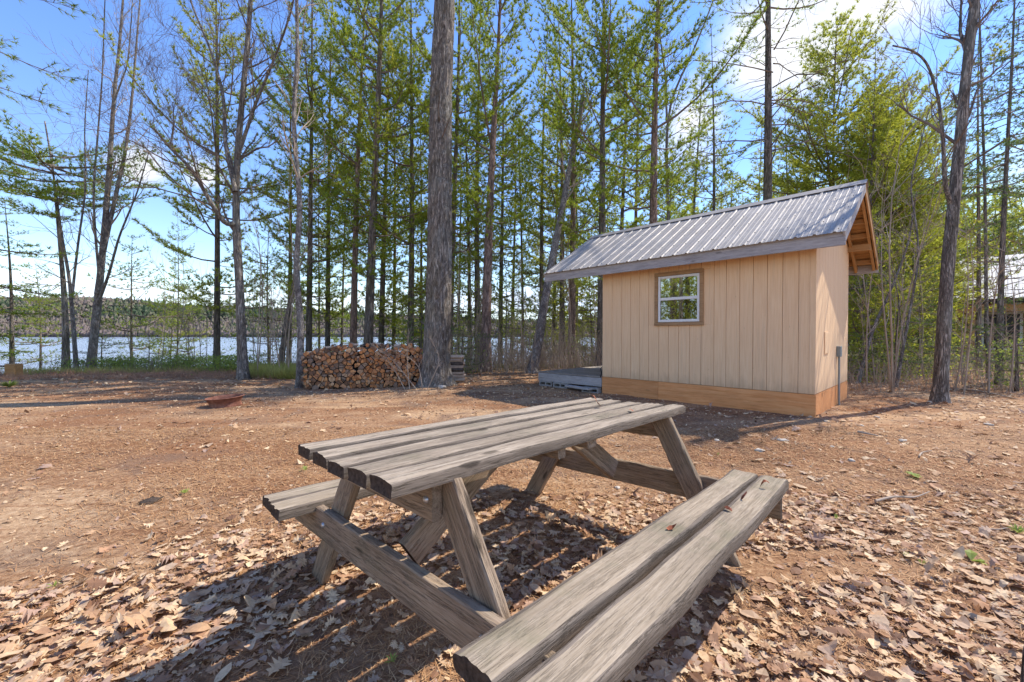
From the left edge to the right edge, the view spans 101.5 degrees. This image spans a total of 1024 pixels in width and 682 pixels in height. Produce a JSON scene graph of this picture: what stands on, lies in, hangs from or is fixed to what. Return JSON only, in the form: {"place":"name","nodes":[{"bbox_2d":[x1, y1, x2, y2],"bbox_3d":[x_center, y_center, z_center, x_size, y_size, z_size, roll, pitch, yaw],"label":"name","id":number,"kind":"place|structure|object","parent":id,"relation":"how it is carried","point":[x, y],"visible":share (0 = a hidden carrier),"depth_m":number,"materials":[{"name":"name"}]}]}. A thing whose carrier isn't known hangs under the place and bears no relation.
{"place":"outdoors","nodes":[
{"label":"outdoors","id":0,"kind":"place"},
{"bbox_2d":[0,337,595,372],"bbox_3d":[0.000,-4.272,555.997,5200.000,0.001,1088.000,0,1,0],"label":"lake","id":1,"kind":"structure","parent":0,"point":[82,344],"depth_m":126.16,"materials":[{"name":"liquid"}]},
{"bbox_2d":[0,337,1023,681],"bbox_3d":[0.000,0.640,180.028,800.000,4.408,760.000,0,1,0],"label":"ground","id":2,"kind":"structure","parent":0,"point":[206,577],"depth_m":2.44,"materials":[{"name":"brown soil"}]},
{"bbox_2d":[0,198,59,369],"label":"pine tree","id":3,"kind":"object","parent":2,"relation":"on","point":[11,346],"visible":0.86,"depth_m":15.03,"materials":[{"name":"green plant"}]},
{"bbox_2d":[0,34,84,358],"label":"pine tree","id":4,"kind":"object","parent":2,"relation":"on","point":[26,290],"visible":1,"depth_m":10.51,"materials":[{"name":"green plant"}]},
{"bbox_2d":[0,262,85,369],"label":"pine tree","id":5,"kind":"object","parent":2,"relation":"on","point":[40,345],"visible":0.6,"depth_m":16.43,"materials":[{"name":"green plant"}]},
{"bbox_2d":[0,0,107,116],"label":"pine tree","id":6,"kind":"object","parent":2,"relation":"on","point":[14,57],"visible":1,"depth_m":7.26,"materials":[{"name":"green plant"}]},
{"bbox_2d":[12,51,110,369],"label":"birch tree","id":7,"kind":"object","parent":2,"relation":"on","point":[71,286],"visible":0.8,"depth_m":13.99,"materials":[{"name":"green plant"}]},
{"bbox_2d":[0,109,167,369],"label":"pine tree","id":8,"kind":"object","parent":2,"relation":"on","point":[15,152],"visible":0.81,"depth_m":14.13,"materials":[{"name":"green plant"}]},
{"bbox_2d":[44,0,191,368],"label":"maple tree","id":9,"kind":"object","parent":2,"relation":"on","point":[107,215],"visible":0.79,"depth_m":14.20,"materials":[{"name":"grey plant"}]},
{"bbox_2d":[68,233,202,364],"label":"pine tree","id":10,"kind":"object","parent":2,"relation":"on","point":[157,281],"visible":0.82,"depth_m":15.99,"materials":[{"name":"green plant"}]},
{"bbox_2d":[0,366,304,380],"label":"brown brush","id":11,"kind":"object","parent":2,"relation":"on","point":[215,374],"visible":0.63,"depth_m":11.71,"materials":[{"name":"plant"}]},
{"bbox_2d":[46,354,275,374],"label":"bank shrubs","id":12,"kind":"object","parent":2,"relation":"on","point":[226,359],"visible":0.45,"depth_m":14.04,"materials":[{"name":"green plant"}]},
{"bbox_2d":[142,211,203,368],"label":"pine tree","id":13,"kind":"object","parent":2,"relation":"on","point":[173,290],"visible":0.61,"depth_m":18.95,"materials":[{"name":"green plant"}]},
{"bbox_2d":[145,256,211,356],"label":"pine tree","id":14,"kind":"object","parent":2,"relation":"on","point":[171,343],"visible":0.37,"depth_m":20.11,"materials":[{"name":"green plant"}]},
{"bbox_2d":[0,0,364,379],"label":"maple tree","id":15,"kind":"object","parent":2,"relation":"on","point":[242,370],"visible":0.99,"depth_m":11.15,"materials":[{"name":"grey plant"}]},
{"bbox_2d":[147,284,236,361],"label":"pine tree","id":16,"kind":"object","parent":2,"relation":"on","point":[189,321],"visible":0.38,"depth_m":18.86,"materials":[{"name":"green plant"}]},
{"bbox_2d":[0,341,401,372],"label":"bank brush","id":17,"kind":"object","parent":2,"relation":"on","point":[151,365],"visible":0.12,"depth_m":13.84,"materials":[{"name":"green plant"}]},
{"bbox_2d":[90,0,313,366],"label":"pine tree","id":18,"kind":"object","parent":2,"relation":"on","point":[217,274],"visible":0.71,"depth_m":14.86,"materials":[{"name":"green plant"}]},
{"bbox_2d":[204,394,244,407],"bbox_3d":[-4.848,1.035,7.070,0.580,0.194,0.580,-3,3,0],"label":"fire ring","id":19,"kind":"object","parent":2,"relation":"on","point":[227,400],"visible":0.94,"depth_m":6.93,"materials":[{"name":"metal"}]},
{"bbox_2d":[237,159,284,370],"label":"sapling","id":20,"kind":"object","parent":2,"relation":"on","point":[261,293],"visible":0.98,"depth_m":11.84,"materials":[{"name":"grey plant"}]},
{"bbox_2d":[213,219,323,362],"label":"pine tree","id":21,"kind":"object","parent":2,"relation":"on","point":[267,293],"visible":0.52,"depth_m":16.86,"materials":[{"name":"green plant"}]},
{"bbox_2d":[248,360,306,378],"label":"meadow grass","id":22,"kind":"structure","parent":2,"relation":"on","point":[282,372],"depth_m":11.74,"materials":[{"name":"green plant"}]},
{"bbox_2d":[0,362,562,374],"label":"bank grass","id":23,"kind":"structure","parent":2,"relation":"on","point":[45,369],"depth_m":13.18,"materials":[{"name":"green plant"}]},
{"bbox_2d":[247,28,350,362],"bbox_3d":[-8.945,-5.426,16.911,4.770,14.491,3.248,1,1,38],"label":"pine tree","id":24,"kind":"object","parent":2,"relation":"on","point":[289,272],"visible":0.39,"depth_m":16.79,"materials":[{"name":"green plant"}]},
{"bbox_2d":[259,0,343,387],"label":"maple tree","id":25,"kind":"object","parent":2,"relation":"on","point":[299,316],"visible":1,"depth_m":9.76,"materials":[{"name":"grey plant"}]},
{"bbox_2d":[232,0,384,351],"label":"pine tree","id":26,"kind":"object","parent":2,"relation":"on","point":[311,138],"visible":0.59,"depth_m":15.24,"materials":[{"name":"green plant"}]},
{"bbox_2d":[240,0,380,352],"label":"pine tree","id":27,"kind":"object","parent":2,"relation":"on","point":[328,299],"visible":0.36,"depth_m":16.07,"materials":[{"name":"green plant"}]},
{"bbox_2d":[75,298,546,361],"bbox_3d":[-7.511,0.684,16.973,17.865,4.617,6.610,0,1,0],"label":"lakeside understorey","id":28,"kind":"object","parent":2,"relation":"on","point":[296,328],"visible":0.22,"depth_m":16.06,"materials":[{"name":"green plant"}]},
{"bbox_2d":[277,148,363,351],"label":"pine tree","id":29,"kind":"object","parent":2,"relation":"on","point":[318,285],"visible":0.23,"depth_m":20.91,"materials":[{"name":"green plant"}]},
{"bbox_2d":[300,113,370,344],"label":"pine tree","id":30,"kind":"object","parent":2,"relation":"on","point":[342,306],"visible":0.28,"depth_m":20.92,"materials":[{"name":"green plant"}]},
{"bbox_2d":[255,0,420,351],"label":"pine tree","id":31,"kind":"object","parent":2,"relation":"on","point":[358,177],"visible":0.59,"depth_m":14.66,"materials":[{"name":"green plant"}]},
{"bbox_2d":[300,342,422,388],"bbox_3d":[-3.429,0.584,9.794,2.688,1.115,0.480,0,1,-16],"label":"firewood stack","id":32,"kind":"object","parent":2,"relation":"on","point":[337,366],"visible":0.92,"depth_m":9.60,"materials":[{"name":"brown wood"}]},
{"bbox_2d":[303,0,473,351],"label":"pine tree","id":33,"kind":"object","parent":2,"relation":"on","point":[373,253],"visible":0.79,"depth_m":13.37,"materials":[{"name":"green plant"}]},
{"bbox_2d":[350,75,427,351],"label":"pine tree","id":34,"kind":"object","parent":2,"relation":"on","point":[395,253],"visible":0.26,"depth_m":18.67,"materials":[{"name":"green plant"}]},
{"bbox_2d":[323,0,462,348],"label":"pine tree","id":35,"kind":"object","parent":2,"relation":"on","point":[380,303],"visible":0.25,"depth_m":16.60,"materials":[{"name":"green plant"}]},
{"bbox_2d":[325,0,480,351],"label":"pine tree","id":36,"kind":"object","parent":2,"relation":"on","point":[421,188],"visible":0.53,"depth_m":14.39,"materials":[{"name":"green plant"}]},
{"bbox_2d":[381,286,454,359],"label":"fir tree","id":37,"kind":"object","parent":2,"relation":"on","point":[416,331],"visible":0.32,"depth_m":11.33,"materials":[{"name":"green plant"}]},
{"bbox_2d":[386,94,462,351],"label":"pine tree","id":38,"kind":"object","parent":2,"relation":"on","point":[420,231],"visible":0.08,"depth_m":20.02,"materials":[{"name":"green plant"}]},
{"bbox_2d":[415,0,457,387],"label":"pine tree","id":39,"kind":"object","parent":2,"relation":"on","point":[438,304],"visible":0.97,"depth_m":9.68,"materials":[{"name":"brown plant"}]},
{"bbox_2d":[409,54,501,352],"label":"pine tree","id":40,"kind":"object","parent":2,"relation":"on","point":[468,246],"visible":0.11,"depth_m":18.05,"materials":[{"name":"green plant"}]},
{"bbox_2d":[450,355,465,380],"bbox_3d":[-1.418,0.698,10.821,0.457,0.676,0.247,0,1,-6],"label":"firewood pile","id":41,"kind":"object","parent":2,"relation":"on","point":[457,368],"visible":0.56,"depth_m":10.73,"materials":[{"name":"grey wood"}]},
{"bbox_2d":[391,0,553,353],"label":"pine tree","id":42,"kind":"object","parent":2,"relation":"on","point":[474,221],"visible":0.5,"depth_m":14.65,"materials":[{"name":"green plant"}]},
{"bbox_2d":[425,0,522,362],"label":"pine tree","id":43,"kind":"object","parent":2,"relation":"on","point":[476,261],"visible":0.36,"depth_m":17.26,"materials":[{"name":"green plant"}]},
{"bbox_2d":[450,308,497,372],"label":"fir tree","id":44,"kind":"object","parent":2,"relation":"on","point":[466,335],"visible":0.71,"depth_m":12.50,"materials":[{"name":"green plant"}]},
{"bbox_2d":[452,0,545,371],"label":"pine tree","id":45,"kind":"object","parent":2,"relation":"on","point":[496,87],"visible":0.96,"depth_m":13.31,"materials":[{"name":"green plant"}]},
{"bbox_2d":[456,35,545,362],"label":"pine tree","id":46,"kind":"object","parent":2,"relation":"on","point":[501,281],"visible":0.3,"depth_m":18.21,"materials":[{"name":"green plant"}]},
{"bbox_2d":[463,94,549,357],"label":"pine tree","id":47,"kind":"object","parent":2,"relation":"on","point":[513,270],"visible":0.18,"depth_m":21.94,"materials":[{"name":"green plant"}]},
{"bbox_2d":[463,88,551,352],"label":"pine tree","id":48,"kind":"object","parent":2,"relation":"on","point":[522,244],"visible":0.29,"depth_m":19.82,"materials":[{"name":"green plant"}]},
{"bbox_2d":[477,263,554,362],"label":"pine tree","id":49,"kind":"object","parent":2,"relation":"on","point":[513,301],"visible":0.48,"depth_m":17.98,"materials":[{"name":"green plant"}]},
{"bbox_2d":[262,397,788,681],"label":"picnic table","id":50,"kind":"object","parent":2,"relation":"on","point":[617,613],"visible":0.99,"depth_m":1.42,"materials":[{"name":"grey wood"}]},
{"bbox_2d":[450,312,602,373],"bbox_3d":[0.764,1.046,16.886,9.143,4.799,9.742,0,1,0],"label":"woodland brush","id":51,"kind":"object","parent":2,"relation":"on","point":[579,359],"visible":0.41,"depth_m":13.67,"materials":[{"name":"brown plant"}]},
{"bbox_2d":[497,11,584,355],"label":"pine tree","id":52,"kind":"object","parent":2,"relation":"on","point":[541,228],"visible":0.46,"depth_m":18.51,"materials":[{"name":"green plant"}]},
{"bbox_2d":[515,83,598,361],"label":"pine tree","id":53,"kind":"object","parent":2,"relation":"on","point":[547,244],"visible":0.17,"depth_m":20.39,"materials":[{"name":"green plant"}]},
{"bbox_2d":[515,4,607,360],"bbox_3d":[1.803,-6.264,17.644,4.130,15.994,5.375,0,0,-18],"label":"pine tree","id":54,"kind":"object","parent":2,"relation":"on","point":[562,299],"visible":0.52,"depth_m":17.46,"materials":[{"name":"green plant"}]},
{"bbox_2d":[525,88,601,373],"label":"birch tree","id":55,"kind":"object","parent":2,"relation":"on","point":[542,315],"visible":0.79,"depth_m":13.46,"materials":[{"name":"grey plant"}]},
{"bbox_2d":[550,276,597,358],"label":"pine tree","id":56,"kind":"object","parent":2,"relation":"on","point":[587,307],"visible":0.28,"depth_m":18.78,"materials":[{"name":"green plant"}]},
{"bbox_2d":[509,0,672,365],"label":"pine tree","id":57,"kind":"object","parent":2,"relation":"on","point":[608,141],"visible":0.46,"depth_m":15.48,"materials":[{"name":"green plant"}]},
{"bbox_2d":[518,0,683,365],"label":"pine tree","id":58,"kind":"object","parent":2,"relation":"on","point":[600,189],"visible":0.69,"depth_m":13.25,"materials":[{"name":"green plant"}]},
{"bbox_2d":[566,11,690,288],"bbox_3d":[4.964,-6.792,18.510,5.375,15.994,4.130,0,0,20],"label":"pine tree","id":59,"kind":"object","parent":2,"relation":"on","point":[621,213],"visible":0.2,"depth_m":18.57,"materials":[{"name":"green plant"}]},
{"bbox_2d":[581,13,697,231],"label":"pine tree","id":60,"kind":"object","parent":2,"relation":"on","point":[638,177],"visible":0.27,"depth_m":20.46,"materials":[{"name":"green plant"}]},
{"bbox_2d":[541,0,774,227],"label":"pine tree","id":61,"kind":"object","parent":2,"relation":"on","point":[652,172],"visible":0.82,"depth_m":12.75,"materials":[{"name":"green plant"}]},
{"bbox_2d":[635,1,718,219],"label":"maple tree","id":62,"kind":"object","parent":2,"relation":"on","point":[667,112],"visible":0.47,"depth_m":17.06,"materials":[{"name":"green plant"}]},
{"bbox_2d":[362,223,1023,378],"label":"understorey foliage","id":63,"kind":"object","parent":2,"relation":"on","point":[910,273],"visible":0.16,"depth_m":12.42,"materials":[{"name":"green plant"}]},
{"bbox_2d":[661,54,758,217],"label":"pine tree","id":64,"kind":"object","parent":2,"relation":"on","point":[697,157],"visible":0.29,"depth_m":19.41,"materials":[{"name":"green plant"}]},
{"bbox_2d":[544,179,878,416],"bbox_3d":[3.853,-0.750,8.656,3.696,3.748,5.340,-1,1,-44],"label":"cabin","id":65,"kind":"object","parent":2,"relation":"on","point":[744,306],"visible":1,"depth_m":7.01,"materials":[{"name":"beige wood"}]},
{"bbox_2d":[538,366,602,386],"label":"porch deck","id":66,"kind":"structure","parent":65,"relation":"attached to","point":[588,376],"depth_m":9.40,"materials":[{"name":"grey wood"}]},
{"bbox_2d":[654,268,703,325],"bbox_3d":[2.949,-0.758,7.417,0.057,0.964,0.889,-1,1,-44],"label":"window","id":67,"kind":"structure","parent":65,"relation":"in","point":[675,310],"depth_m":7.41,"materials":[{"name":"white plastic"}]},
{"bbox_2d":[669,22,762,214],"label":"pine tree","id":68,"kind":"object","parent":2,"relation":"on","point":[726,166],"visible":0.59,"depth_m":18.00,"materials":[{"name":"green plant"}]},
{"bbox_2d":[452,337,1023,387],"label":"woodland shrubs","id":69,"kind":"object","parent":2,"relation":"on","point":[1009,350],"visible":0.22,"depth_m":10.75,"materials":[{"name":"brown plant"}]},
{"bbox_2d":[726,105,785,205],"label":"pine tree","id":70,"kind":"object","parent":2,"relation":"on","point":[759,195],"visible":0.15,"depth_m":23.93,"materials":[{"name":"green plant"}]},
{"bbox_2d":[660,0,890,199],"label":"pine tree","id":71,"kind":"object","parent":2,"relation":"on","point":[768,150],"visible":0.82,"depth_m":13.41,"materials":[{"name":"green plant"}]},
{"bbox_2d":[754,84,812,196],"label":"pine tree","id":72,"kind":"object","parent":2,"relation":"on","point":[783,173],"visible":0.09,"depth_m":20.90,"materials":[{"name":"green plant"}]},
{"bbox_2d":[638,154,1023,348],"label":"distant wood","id":73,"kind":"object","parent":2,"relation":"on","point":[1011,209],"visible":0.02,"depth_m":34.24,"materials":[{"name":"green plant"}]},
{"bbox_2d":[724,0,1011,312],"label":"pine tree","id":74,"kind":"object","parent":2,"relation":"on","point":[806,184],"visible":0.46,"depth_m":16.55,"materials":[{"name":"green plant"}]},
{"bbox_2d":[786,72,974,341],"bbox_3d":[18.174,-5.844,21.010,7.281,13.936,7.729,0,1,25],"label":"pine tree","id":75,"kind":"object","parent":2,"relation":"on","point":[935,132],"visible":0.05,"depth_m":19.38,"materials":[{"name":"green plant"}]},
{"bbox_2d":[814,31,952,332],"bbox_3d":[12.646,-4.891,14.591,3.702,12.102,4.426,1,2,42],"label":"pine tree","id":76,"kind":"object","parent":2,"relation":"on","point":[857,123],"visible":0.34,"depth_m":14.47,"materials":[{"name":"green plant"}]},
{"bbox_2d":[848,207,938,375],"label":"pine tree","id":77,"kind":"object","parent":2,"relation":"on","point":[854,327],"visible":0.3,"depth_m":12.14,"materials":[{"name":"green plant"}]},
{"bbox_2d":[855,190,932,383],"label":"dead tree","id":78,"kind":"object","parent":2,"relation":"on","point":[863,362],"visible":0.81,"depth_m":10.65,"materials":[{"name":"brown plant"}]},
{"bbox_2d":[843,20,948,391],"bbox_3d":[7.976,-3.273,8.819,2.420,8.830,1.446,0,1,-21],"label":"sapling","id":79,"kind":"object","parent":2,"relation":"on","point":[890,305],"visible":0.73,"depth_m":8.78,"materials":[{"name":"brown plant"}]},
{"bbox_2d":[857,143,937,389],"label":"sapling","id":80,"kind":"object","parent":2,"relation":"on","point":[885,322],"visible":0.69,"depth_m":9.10,"materials":[{"name":"brown plant"}]},
{"bbox_2d":[848,173,948,385],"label":"sapling","id":81,"kind":"object","parent":2,"relation":"on","point":[867,307],"visible":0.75,"depth_m":9.74,"materials":[{"name":"brown plant"}]},
{"bbox_2d":[848,283,964,377],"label":"hemlock tree","id":82,"kind":"object","parent":2,"relation":"on","point":[911,339],"visible":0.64,"depth_m":10.87,"materials":[{"name":"green plant"}]},
{"bbox_2d":[806,78,1016,359],"bbox_3d":[14.408,-4.439,15.731,6.166,11.148,5.844,0,1,-23],"label":"pine tree","id":83,"kind":"object","parent":2,"relation":"on","point":[909,157],"visible":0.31,"depth_m":15.05,"materials":[{"name":"green plant"}]},
{"bbox_2d":[874,100,952,387],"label":"sapling","id":84,"kind":"object","parent":2,"relation":"on","point":[904,338],"visible":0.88,"depth_m":9.71,"materials":[{"name":"brown plant"}]},
{"bbox_2d":[848,164,999,361],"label":"pine tree","id":85,"kind":"object","parent":2,"relation":"on","point":[888,215],"visible":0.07,"depth_m":15.68,"materials":[{"name":"green plant"}]},
{"bbox_2d":[850,211,998,370],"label":"pine tree","id":86,"kind":"object","parent":2,"relation":"on","point":[930,246],"visible":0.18,"depth_m":13.94,"materials":[{"name":"green plant"}]},
{"bbox_2d":[847,336,1023,394],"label":"roadside brush","id":87,"kind":"object","parent":2,"relation":"on","point":[928,374],"visible":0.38,"depth_m":9.77,"materials":[{"name":"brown plant"}]},
{"bbox_2d":[887,69,987,358],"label":"sapling","id":88,"kind":"object","parent":2,"relation":"on","point":[939,196],"visible":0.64,"depth_m":10.44,"materials":[{"name":"brown plant"}]},
{"bbox_2d":[860,184,1019,359],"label":"pine tree","id":89,"kind":"object","parent":2,"relation":"on","point":[974,272],"visible":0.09,"depth_m":16.98,"materials":[{"name":"green plant"}]},
{"bbox_2d":[862,0,1023,402],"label":"dead tree","id":90,"kind":"object","parent":2,"relation":"on","point":[942,349],"visible":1,"depth_m":7.37,"materials":[{"name":"grey plant"}]},
{"bbox_2d":[877,105,1009,384],"bbox_3d":[9.464,-1.983,9.518,2.129,6.294,2.022,3,5,17],"label":"sapling","id":91,"kind":"object","parent":2,"relation":"on","point":[903,318],"visible":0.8,"depth_m":9.78,"materials":[{"name":"brown plant"}]},
{"bbox_2d":[874,258,1020,374],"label":"hemlock tree","id":92,"kind":"object","parent":2,"relation":"on","point":[929,322],"visible":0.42,"depth_m":12.26,"materials":[{"name":"green plant"}]},
{"bbox_2d":[885,0,1023,378],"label":"maple tree","id":93,"kind":"object","parent":2,"relation":"on","point":[986,304],"visible":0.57,"depth_m":11.65,"materials":[{"name":"brown plant"}]},
{"bbox_2d":[889,0,1023,383],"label":"hemlock tree","id":94,"kind":"object","parent":2,"relation":"on","point":[1008,142],"visible":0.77,"depth_m":10.18,"materials":[{"name":"green plant"}]},
{"bbox_2d":[917,204,1002,393],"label":"sapling","id":95,"kind":"object","parent":2,"relation":"on","point":[969,342],"visible":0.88,"depth_m":8.48,"materials":[{"name":"brown plant"}]},
{"bbox_2d":[913,201,1007,389],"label":"sapling","id":96,"kind":"object","parent":2,"relation":"on","point":[963,339],"visible":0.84,"depth_m":8.80,"materials":[{"name":"brown plant"}]},
{"bbox_2d":[923,35,1023,367],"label":"hemlock tree","id":97,"kind":"object","parent":2,"relation":"on","point":[979,310],"visible":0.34,"depth_m":15.44,"materials":[{"name":"green plant"}]},
{"bbox_2d":[950,254,1023,360],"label":"neighbouring house","id":98,"kind":"structure","parent":2,"relation":"on","point":[1020,285],"depth_m":20.14,"materials":[{"name":"pale steel"},{"name":"brown wood"},{"name":"dark glass"}]},
{"bbox_2d":[982,312,1022,349],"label":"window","id":99,"kind":"structure","parent":98,"relation":"in","point":[1010,319],"depth_m":20.23,"materials":[{"name":"black plastic"}]},
{"bbox_2d":[952,283,1023,390],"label":"hemlock tree","id":100,"kind":"object","parent":2,"relation":"on","point":[1017,362],"visible":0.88,"depth_m":9.04,"materials":[{"name":"green plant"}]},
{"bbox_2d":[955,228,1022,391],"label":"sapling","id":101,"kind":"object","parent":2,"relation":"on","point":[989,350],"visible":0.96,"depth_m":8.88,"materials":[{"name":"brown plant"}]},
{"bbox_2d":[961,1,1023,296],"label":"hemlock tree","id":102,"kind":"object","parent":2,"relation":"on","point":[1000,139],"visible":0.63,"depth_m":11.79,"materials":[{"name":"green plant"}]},
{"bbox_2d":[961,219,1023,391],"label":"sapling","id":103,"kind":"object","parent":2,"relation":"on","point":[1013,345],"visible":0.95,"depth_m":8.70,"materials":[{"name":"brown plant"}]},
{"bbox_2d":[0,0,1023,318],"label":"sky","id":104,"kind":"structure","parent":0,"point":[47,21],"materials":[{"name":"blue"}]},
{"bbox_3d":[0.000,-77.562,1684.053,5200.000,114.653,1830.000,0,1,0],"label":"hills","id":105,"kind":"structure","parent":0,"visible":0},
{"bbox_2d":[0,293,596,336],"bbox_3d":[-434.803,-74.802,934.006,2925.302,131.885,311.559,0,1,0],"label":"forest","id":106,"kind":"object","parent":105,"relation":"on","point":[85,303],"visible":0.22,"depth_m":907.41,"materials":[{"name":"green plant"}]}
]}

